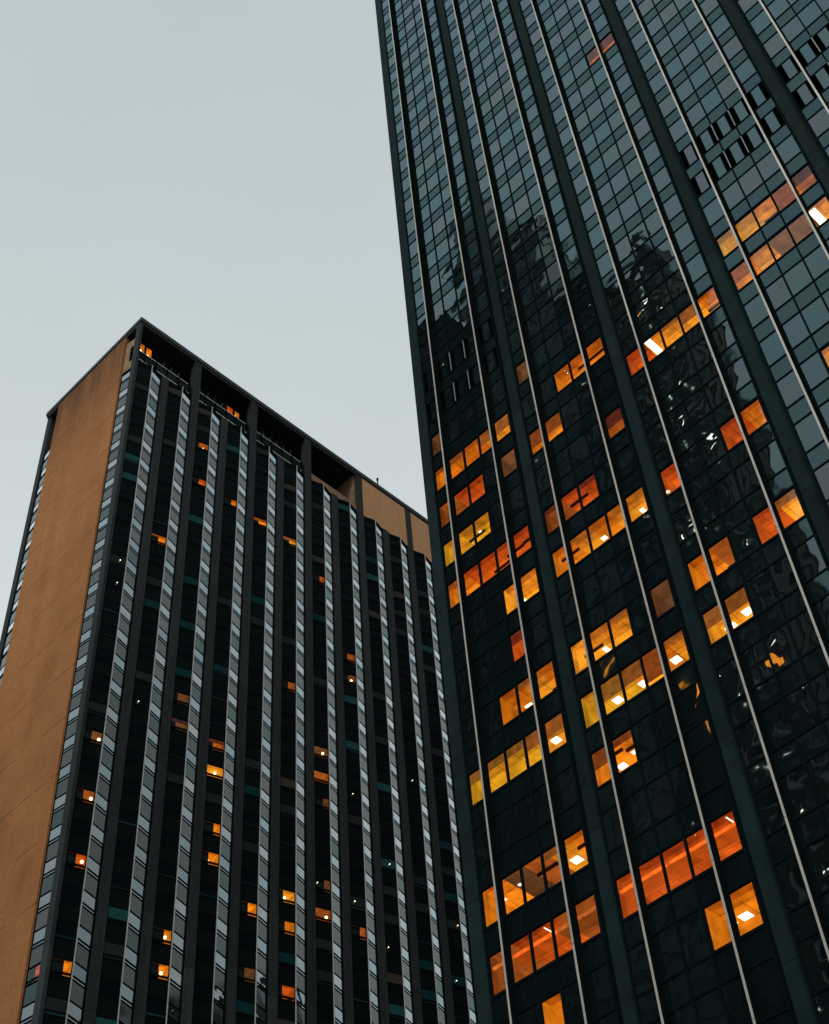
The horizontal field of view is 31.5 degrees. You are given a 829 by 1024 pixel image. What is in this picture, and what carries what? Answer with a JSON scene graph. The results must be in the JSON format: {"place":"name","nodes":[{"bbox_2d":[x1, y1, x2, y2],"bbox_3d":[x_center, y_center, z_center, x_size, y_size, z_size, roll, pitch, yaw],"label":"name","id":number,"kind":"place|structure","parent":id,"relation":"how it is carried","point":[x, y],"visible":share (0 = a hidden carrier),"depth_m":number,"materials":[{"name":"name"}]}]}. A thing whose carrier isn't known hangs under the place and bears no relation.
{"place":"outdoors","nodes":[
{"label":"outdoors","id":0,"kind":"place"},
{"bbox_2d":[0,0,426,638],"label":"sky","id":1,"kind":"structure","parent":0,"point":[216,174],"materials":[{"name":"grey"}]},
{"bbox_2d":[375,0,828,1023],"bbox_3d":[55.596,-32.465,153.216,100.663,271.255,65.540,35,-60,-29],"label":"glass tower","id":2,"kind":"structure","parent":0,"point":[613,226],"depth_m":82.72,"materials":[{"name":"black glass"}]},
{"bbox_2d":[434,464,461,491],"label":"window","id":3,"kind":"structure","parent":2,"relation":"in","point":[455,470],"depth_m":99.37,"materials":[{"name":"brown glass"}]},
{"bbox_2d":[438,497,467,528],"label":"window","id":4,"kind":"structure","parent":2,"relation":"in","point":[460,506],"depth_m":96.66,"materials":[{"name":"brown glass"}]},
{"bbox_2d":[442,534,473,567],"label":"window","id":5,"kind":"structure","parent":2,"relation":"in","point":[465,545],"depth_m":93.83,"materials":[{"name":"yellow"}]},
{"bbox_2d":[448,449,476,479],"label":"window","id":6,"kind":"structure","parent":2,"relation":"in","point":[457,459],"depth_m":98.86,"materials":[{"name":"brown glass"}]},
{"bbox_2d":[446,574,479,609],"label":"window","id":7,"kind":"structure","parent":2,"relation":"in","point":[471,585],"depth_m":90.90,"materials":[{"name":"brown glass"}]},
{"bbox_2d":[453,484,482,514],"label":"window","id":8,"kind":"structure","parent":2,"relation":"in","point":[462,494],"depth_m":96.17,"materials":[{"name":"brown glass"}]},
{"bbox_2d":[458,522,489,555],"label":"window","id":9,"kind":"structure","parent":2,"relation":"in","point":[467,532],"depth_m":93.34,"materials":[{"name":"yellow"}]},
{"bbox_2d":[468,472,484,503],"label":"window","id":10,"kind":"structure","parent":2,"relation":"in","point":[477,482],"depth_m":95.48,"materials":[{"name":"brown glass"}]},
{"bbox_2d":[463,436,491,466],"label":"window","id":11,"kind":"structure","parent":2,"relation":"in","point":[472,447],"depth_m":98.40,"materials":[{"name":"brown glass"}]},
{"bbox_2d":[463,562,494,596],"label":"window","id":12,"kind":"structure","parent":2,"relation":"in","point":[472,572],"depth_m":90.54,"materials":[{"name":"brown glass"}]},
{"bbox_2d":[473,509,490,542],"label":"window","id":13,"kind":"structure","parent":2,"relation":"in","point":[483,519],"depth_m":92.67,"materials":[{"name":"yellow"}]},
{"bbox_2d":[467,767,512,806],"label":"window","id":14,"kind":"structure","parent":2,"relation":"in","point":[498,778],"depth_m":79.57,"materials":[{"name":"yellow glass"}]},
{"bbox_2d":[478,427,506,454],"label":"window","id":15,"kind":"structure","parent":2,"relation":"in","point":[484,437],"depth_m":97.29,"materials":[{"name":"brown glass"}]},
{"bbox_2d":[479,549,509,584],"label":"window","id":16,"kind":"structure","parent":2,"relation":"in","point":[489,559],"depth_m":89.90,"materials":[{"name":"brown glass"}]},
{"bbox_2d":[493,412,510,440],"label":"window","id":17,"kind":"structure","parent":2,"relation":"in","point":[502,423],"depth_m":96.49,"materials":[{"name":"brown glass"}]},
{"bbox_2d":[480,880,533,928],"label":"window","id":18,"kind":"structure","parent":2,"relation":"in","point":[514,896],"depth_m":74.12,"materials":[{"name":"brown glass"}]},
{"bbox_2d":[499,446,516,478],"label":"window","id":19,"kind":"structure","parent":2,"relation":"in","point":[508,464],"depth_m":94.22,"materials":[{"name":"brown glass"}]},
{"bbox_2d":[486,750,531,793],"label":"window","id":20,"kind":"structure","parent":2,"relation":"in","point":[516,765],"depth_m":79.30,"materials":[{"name":"yellow"}]},
{"bbox_2d":[495,537,528,571],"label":"window","id":21,"kind":"structure","parent":2,"relation":"in","point":[503,547],"depth_m":89.27,"materials":[{"name":"brown glass"}]},
{"bbox_2d":[497,685,532,726],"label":"window","id":22,"kind":"structure","parent":2,"relation":"in","point":[507,703],"depth_m":81.36,"materials":[{"name":"brown glass"}]},
{"bbox_2d":[508,626,524,662],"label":"window","id":23,"kind":"structure","parent":2,"relation":"in","point":[515,638],"depth_m":83.09,"materials":[{"name":"brown glass"}]},
{"bbox_2d":[487,945,546,996],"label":"window","id":24,"kind":"structure","parent":2,"relation":"in","point":[521,970],"depth_m":70.86,"materials":[{"name":"brown glass"}]},
{"bbox_2d":[501,579,537,615],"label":"window","id":25,"kind":"structure","parent":2,"relation":"in","point":[508,593],"depth_m":86.38,"materials":[{"name":"brown glass"}]},
{"bbox_2d":[514,358,528,385],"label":"window","id":26,"kind":"structure","parent":2,"relation":"in","point":[522,367],"depth_m":98.84,"materials":[{"name":"brown glass"}]},
{"bbox_2d":[512,523,531,558],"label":"window","id":27,"kind":"structure","parent":2,"relation":"in","point":[522,534],"depth_m":88.73,"materials":[{"name":"brown glass"}]},
{"bbox_2d":[504,737,541,780],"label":"window","id":28,"kind":"structure","parent":2,"relation":"in","point":[517,749],"depth_m":78.57,"materials":[{"name":"yellow glass"}]},
{"bbox_2d":[500,867,554,915],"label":"window","id":29,"kind":"structure","parent":2,"relation":"in","point":[534,885],"depth_m":73.75,"materials":[{"name":"brown glass"}]},
{"bbox_2d":[519,565,538,602],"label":"window","id":30,"kind":"structure","parent":2,"relation":"in","point":[530,576],"depth_m":85.89,"materials":[{"name":"brown glass"}]},
{"bbox_2d":[516,672,555,713],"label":"window","id":31,"kind":"structure","parent":2,"relation":"in","point":[546,686],"depth_m":80.87,"materials":[{"name":"brown glass"}]},
{"bbox_2d":[509,932,567,983],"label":"window","id":32,"kind":"structure","parent":2,"relation":"in","point":[522,942],"depth_m":70.36,"materials":[{"name":"brown glass"}]},
{"bbox_2d":[528,426,557,455],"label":"window","id":33,"kind":"structure","parent":2,"relation":"in","point":[534,437],"depth_m":92.71,"materials":[{"name":"brown glass"}]},
{"bbox_2d":[524,727,565,767],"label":"window","id":34,"kind":"structure","parent":2,"relation":"in","point":[531,739],"depth_m":77.58,"materials":[{"name":"brown glass"}]},
{"bbox_2d":[535,658,556,699],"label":"window","id":35,"kind":"structure","parent":2,"relation":"in","point":[546,670],"depth_m":80.20,"materials":[{"name":"brown glass"}]},
{"bbox_2d":[521,854,574,902],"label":"window","id":36,"kind":"structure","parent":2,"relation":"in","point":[552,867],"depth_m":73.02,"materials":[{"name":"brown glass"}]},
{"bbox_2d":[539,990,564,1023],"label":"window","id":37,"kind":"structure","parent":2,"relation":"in","point":[551,1008],"depth_m":67.17,"materials":[{"name":"brown glass"}]},
{"bbox_2d":[544,409,562,442],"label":"window","id":38,"kind":"structure","parent":2,"relation":"in","point":[554,422],"depth_m":91.99,"materials":[{"name":"brown glass"}]},
{"bbox_2d":[543,710,566,753],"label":"window","id":39,"kind":"structure","parent":2,"relation":"in","point":[554,724],"depth_m":76.75,"materials":[{"name":"brown glass"}]},
{"bbox_2d":[530,919,589,971],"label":"window","id":40,"kind":"structure","parent":2,"relation":"in","point":[544,929],"depth_m":69.68,"materials":[{"name":"brown glass"}]},
{"bbox_2d":[542,500,577,534],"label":"window","id":41,"kind":"structure","parent":2,"relation":"in","point":[550,511],"depth_m":87.46,"materials":[{"name":"brown glass"}]},
{"bbox_2d":[541,840,587,889],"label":"window","id":42,"kind":"structure","parent":2,"relation":"in","point":[551,852],"depth_m":72.33,"materials":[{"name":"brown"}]},
{"bbox_2d":[552,362,581,392],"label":"window","id":43,"kind":"structure","parent":2,"relation":"in","point":[561,377],"depth_m":94.84,"materials":[{"name":"brown glass"}]},
{"bbox_2d":[550,541,587,578],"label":"window","id":44,"kind":"structure","parent":2,"relation":"in","point":[578,554],"depth_m":84.73,"materials":[{"name":"brown glass"}]},
{"bbox_2d":[551,905,599,958],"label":"window","id":45,"kind":"structure","parent":2,"relation":"in","point":[585,929],"depth_m":69.10,"materials":[{"name":"brown glass"}]},
{"bbox_2d":[563,827,588,875],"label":"window","id":46,"kind":"structure","parent":2,"relation":"in","point":[576,838],"depth_m":71.82,"materials":[{"name":"brown glass"}]},
{"bbox_2d":[560,485,594,520],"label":"window","id":47,"kind":"structure","parent":2,"relation":"in","point":[571,497],"depth_m":87.07,"materials":[{"name":"brown glass"}]},
{"bbox_2d":[568,350,597,379],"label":"window","id":48,"kind":"structure","parent":2,"relation":"in","point":[577,360],"depth_m":94.29,"materials":[{"name":"brown glass"}]},
{"bbox_2d":[574,892,600,944],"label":"window","id":49,"kind":"structure","parent":2,"relation":"in","point":[588,903],"depth_m":68.45,"materials":[{"name":"brown glass"}]},
{"bbox_2d":[569,527,605,564],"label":"window","id":50,"kind":"structure","parent":2,"relation":"in","point":[580,539],"depth_m":84.27,"materials":[{"name":"brown glass"}]},
{"bbox_2d":[577,471,598,507],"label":"window","id":51,"kind":"structure","parent":2,"relation":"in","point":[589,484],"depth_m":86.12,"materials":[{"name":"brown glass"}]},
{"bbox_2d":[568,634,611,675],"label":"window","id":52,"kind":"structure","parent":2,"relation":"in","point":[578,646],"depth_m":79.07,"materials":[{"name":"brown glass"}]},
{"bbox_2d":[585,335,604,364],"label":"window","id":53,"kind":"structure","parent":2,"relation":"in","point":[595,346],"depth_m":93.74,"materials":[{"name":"brown glass"}]},
{"bbox_2d":[578,688,624,729],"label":"window","id":54,"kind":"structure","parent":2,"relation":"in","point":[589,699],"depth_m":76.28,"materials":[{"name":"brown"}]},
{"bbox_2d":[587,513,623,551],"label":"window","id":55,"kind":"structure","parent":2,"relation":"in","point":[599,526],"depth_m":83.64,"materials":[{"name":"brown glass"}]},
{"bbox_2d":[382,0,828,1023],"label":"window glass","id":56,"kind":"structure","parent":2,"relation":"in","point":[764,977],"depth_m":86.44,"materials":[{"name":"black glass"}]},
{"bbox_2d":[588,620,630,660],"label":"window","id":57,"kind":"structure","parent":2,"relation":"in","point":[601,632],"depth_m":78.68,"materials":[{"name":"brown glass"}]},
{"bbox_2d":[589,744,636,787],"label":"window","id":58,"kind":"structure","parent":2,"relation":"in","point":[598,758],"depth_m":73.09,"materials":[{"name":"brown glass"}]},
{"bbox_2d":[603,405,624,438],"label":"window","id":59,"kind":"structure","parent":2,"relation":"in","point":[614,422],"depth_m":87.41,"materials":[{"name":"brown glass"}]},
{"bbox_2d":[608,606,632,647],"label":"window","id":60,"kind":"structure","parent":2,"relation":"in","point":[620,618],"depth_m":77.82,"materials":[{"name":"brown glass"}]},
{"bbox_2d":[599,671,645,715],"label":"window","id":61,"kind":"structure","parent":2,"relation":"in","point":[611,686],"depth_m":75.27,"materials":[{"name":"brown"}]},
{"bbox_2d":[605,500,642,537],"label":"window","id":62,"kind":"structure","parent":2,"relation":"in","point":[615,512],"depth_m":83.03,"materials":[{"name":"brown glass"}]},
{"bbox_2d":[611,727,637,773],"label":"window","id":63,"kind":"structure","parent":2,"relation":"in","point":[624,739],"depth_m":72.56,"materials":[{"name":"brown glass"}]},
{"bbox_2d":[624,484,648,522],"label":"window","id":64,"kind":"structure","parent":2,"relation":"in","point":[636,497],"depth_m":82.44,"materials":[{"name":"brown glass"}]},
{"bbox_2d":[624,345,655,376],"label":"window","id":65,"kind":"structure","parent":2,"relation":"in","point":[634,358],"depth_m":89.77,"materials":[{"name":"brown glass"}]},
{"bbox_2d":[619,657,663,701],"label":"window","id":66,"kind":"structure","parent":2,"relation":"in","point":[632,671],"depth_m":74.42,"materials":[{"name":"brown glass"}]},
{"bbox_2d":[614,867,673,920],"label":"window","id":67,"kind":"structure","parent":2,"relation":"in","point":[627,890],"depth_m":67.40,"materials":[{"name":"brown glass"}]},
{"bbox_2d":[642,329,673,362],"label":"window","id":68,"kind":"structure","parent":2,"relation":"in","point":[654,342],"depth_m":89.20,"materials":[{"name":"brown glass"}]},
{"bbox_2d":[648,576,674,618],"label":"window","id":69,"kind":"structure","parent":2,"relation":"in","point":[662,600],"depth_m":76.66,"materials":[{"name":"brown glass"}]},
{"bbox_2d":[640,645,686,686],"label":"window","id":70,"kind":"structure","parent":2,"relation":"in","point":[652,668],"depth_m":73.79,"materials":[{"name":"brown glass"}]},
{"bbox_2d":[637,853,697,905],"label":"window","id":71,"kind":"structure","parent":2,"relation":"in","point":[652,864],"depth_m":66.91,"materials":[{"name":"brown glass"}]},
{"bbox_2d":[658,461,680,496],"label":"window","id":72,"kind":"structure","parent":2,"relation":"in","point":[669,471],"depth_m":81.26,"materials":[{"name":"brown glass"}]},
{"bbox_2d":[662,628,689,671],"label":"window","id":73,"kind":"structure","parent":2,"relation":"in","point":[676,640],"depth_m":74.03,"materials":[{"name":"brown glass"}]},
{"bbox_2d":[660,315,691,347],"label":"window","id":74,"kind":"structure","parent":2,"relation":"in","point":[672,328],"depth_m":88.62,"materials":[{"name":"brown glass"}]},
{"bbox_2d":[660,838,721,891],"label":"window","id":75,"kind":"structure","parent":2,"relation":"in","point":[676,850],"depth_m":66.23,"materials":[{"name":"brown glass"}]},
{"bbox_2d":[677,302,708,332],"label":"window","id":76,"kind":"structure","parent":2,"relation":"in","point":[688,314],"depth_m":87.54,"materials":[{"name":"brown glass"}]},
{"bbox_2d":[685,550,728,591],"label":"window","id":77,"kind":"structure","parent":2,"relation":"in","point":[697,563],"depth_m":75.67,"materials":[{"name":"brown glass"}]},
{"bbox_2d":[696,285,720,318],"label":"window","id":78,"kind":"structure","parent":2,"relation":"in","point":[709,299],"depth_m":87.44,"materials":[{"name":"brown glass"}]},
{"bbox_2d":[684,823,741,876],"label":"window","id":79,"kind":"structure","parent":2,"relation":"in","point":[697,836],"depth_m":65.71,"materials":[{"name":"brown glass"}]},
{"bbox_2d":[707,534,735,576],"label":"window","id":80,"kind":"structure","parent":2,"relation":"in","point":[721,548],"depth_m":75.12,"materials":[{"name":"brown glass"}]},
{"bbox_2d":[700,603,747,644],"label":"window","id":81,"kind":"structure","parent":2,"relation":"in","point":[712,619],"depth_m":72.40,"materials":[{"name":"brown glass"}]},
{"bbox_2d":[709,808,742,861],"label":"window","id":82,"kind":"structure","parent":2,"relation":"in","point":[725,821],"depth_m":64.98,"materials":[{"name":"brown glass"}]},
{"bbox_2d":[715,227,745,257],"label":"window","id":83,"kind":"structure","parent":2,"relation":"in","point":[728,242],"depth_m":89.05,"materials":[{"name":"brown glass"}]},
{"bbox_2d":[702,894,762,952],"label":"window","id":84,"kind":"structure","parent":2,"relation":"in","point":[713,912],"depth_m":63.21,"materials":[{"name":"brown glass"}]},
{"bbox_2d":[718,414,756,450],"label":"window","id":85,"kind":"structure","parent":2,"relation":"in","point":[731,435],"depth_m":79.51,"materials":[{"name":"brown glass"}]},
{"bbox_2d":[723,584,753,629],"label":"window","id":86,"kind":"structure","parent":2,"relation":"in","point":[738,599],"depth_m":71.59,"materials":[{"name":"brown glass"}]},
{"bbox_2d":[729,260,761,290],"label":"window","id":87,"kind":"structure","parent":2,"relation":"in","point":[740,274],"depth_m":85.79,"materials":[{"name":"brown glass"}]},
{"bbox_2d":[728,879,763,936],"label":"window","id":88,"kind":"structure","parent":2,"relation":"in","point":[745,892],"depth_m":62.72,"materials":[{"name":"brown glass"}]},
{"bbox_2d":[734,210,764,239],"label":"window","id":89,"kind":"structure","parent":2,"relation":"in","point":[747,225],"depth_m":88.55,"materials":[{"name":"brown glass"}]},
{"bbox_2d":[739,397,767,435],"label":"window","id":90,"kind":"structure","parent":2,"relation":"in","point":[753,411],"depth_m":78.97,"materials":[{"name":"brown glass"}]},
{"bbox_2d":[748,242,780,274],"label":"window","id":91,"kind":"structure","parent":2,"relation":"in","point":[762,257],"depth_m":85.74,"materials":[{"name":"brown glass"}]},
{"bbox_2d":[752,195,777,226],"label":"window","id":92,"kind":"structure","parent":2,"relation":"in","point":[766,209],"depth_m":87.97,"materials":[{"name":"brown glass"}]},
{"bbox_2d":[750,504,794,545],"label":"window","id":93,"kind":"structure","parent":2,"relation":"in","point":[763,522],"depth_m":73.90,"materials":[{"name":"orange glass"}]},
{"bbox_2d":[767,226,800,259],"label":"window","id":94,"kind":"structure","parent":2,"relation":"in","point":[782,242],"depth_m":85.14,"materials":[{"name":"brown glass"}]},
{"bbox_2d":[771,180,802,210],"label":"window","id":95,"kind":"structure","parent":2,"relation":"in","point":[783,195],"depth_m":86.35,"materials":[{"name":"brown glass"}]},
{"bbox_2d":[773,486,804,528],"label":"window","id":96,"kind":"structure","parent":2,"relation":"in","point":[789,502],"depth_m":73.19,"materials":[{"name":"brown glass"}]},
{"bbox_2d":[790,163,816,195],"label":"window","id":97,"kind":"structure","parent":2,"relation":"in","point":[804,178],"depth_m":86.26,"materials":[{"name":"brown glass"}]},
{"bbox_2d":[787,212,819,242],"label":"window","id":98,"kind":"structure","parent":2,"relation":"in","point":[800,226],"depth_m":84.56,"materials":[{"name":"brown glass"}]},
{"bbox_2d":[807,194,828,226],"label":"window","id":99,"kind":"structure","parent":2,"relation":"in","point":[819,210],"depth_m":83.94,"materials":[{"name":"brown glass"}]},
{"label":"ground","id":100,"kind":"structure","parent":0,"visible":0},
{"bbox_2d":[0,317,478,1023],"bbox_3d":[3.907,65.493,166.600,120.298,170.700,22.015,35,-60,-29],"label":"slab tower","id":101,"kind":"structure","parent":100,"relation":"on","point":[226,783],"depth_m":162.28,"materials":[{"name":"black concrete"}]},
{"bbox_2d":[50,957,72,977],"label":"window","id":102,"kind":"structure","parent":101,"relation":"in","point":[62,966],"depth_m":123.79,"materials":[{"name":"brown glass"}]},
{"bbox_2d":[65,850,86,869],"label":"window","id":103,"kind":"structure","parent":101,"relation":"in","point":[74,858],"depth_m":132.16,"materials":[{"name":"brown glass"}]},
{"bbox_2d":[75,787,94,804],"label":"window","id":104,"kind":"structure","parent":101,"relation":"in","point":[83,794],"depth_m":137.74,"materials":[{"name":"brown glass"}]},
{"bbox_2d":[83,728,102,744],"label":"window","id":105,"kind":"structure","parent":101,"relation":"in","point":[95,736],"depth_m":143.21,"materials":[{"name":"brown glass"}]},
{"bbox_2d":[149,961,168,980],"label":"window","id":106,"kind":"structure","parent":101,"relation":"in","point":[156,969],"depth_m":131.48,"materials":[{"name":"brown glass"}]},
{"bbox_2d":[152,926,171,944],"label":"window","id":107,"kind":"structure","parent":101,"relation":"in","point":[161,934],"depth_m":134.17,"materials":[{"name":"brown glass"}]},
{"bbox_2d":[201,849,218,866],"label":"window","id":108,"kind":"structure","parent":101,"relation":"in","point":[210,857],"depth_m":145.04,"materials":[{"name":"brown glass"}]},
{"bbox_2d":[0,365,477,1023],"bbox_3d":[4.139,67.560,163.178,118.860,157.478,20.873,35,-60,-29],"label":"window glass","id":109,"kind":"structure","parent":101,"relation":"in","point":[57,1004],"depth_m":165.84,"materials":[{"name":"black glass"}]},
{"bbox_2d":[0,365,477,1023],"bbox_3d":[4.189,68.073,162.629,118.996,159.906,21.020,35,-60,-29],"label":"window frame","id":110,"kind":"structure","parent":101,"relation":"in","point":[98,530],"depth_m":161.84,"materials":[{"name":"black metal"}]},
{"bbox_2d":[237,965,255,983],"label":"window","id":111,"kind":"structure","parent":101,"relation":"in","point":[247,973],"depth_m":139.21,"materials":[{"name":"brown glass"}]},
{"bbox_2d":[240,900,256,917],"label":"window","id":112,"kind":"structure","parent":101,"relation":"in","point":[247,907],"depth_m":144.62,"materials":[{"name":"brown glass"}]},
{"bbox_2d":[278,919,294,935],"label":"window","id":113,"kind":"structure","parent":101,"relation":"in","point":[284,925],"depth_m":147.11,"materials":[{"name":"brown glass"}]},
{"bbox_2d":[278,983,294,1001],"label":"window","id":114,"kind":"structure","parent":101,"relation":"in","point":[285,991],"depth_m":141.92,"materials":[{"name":"brown glass"}]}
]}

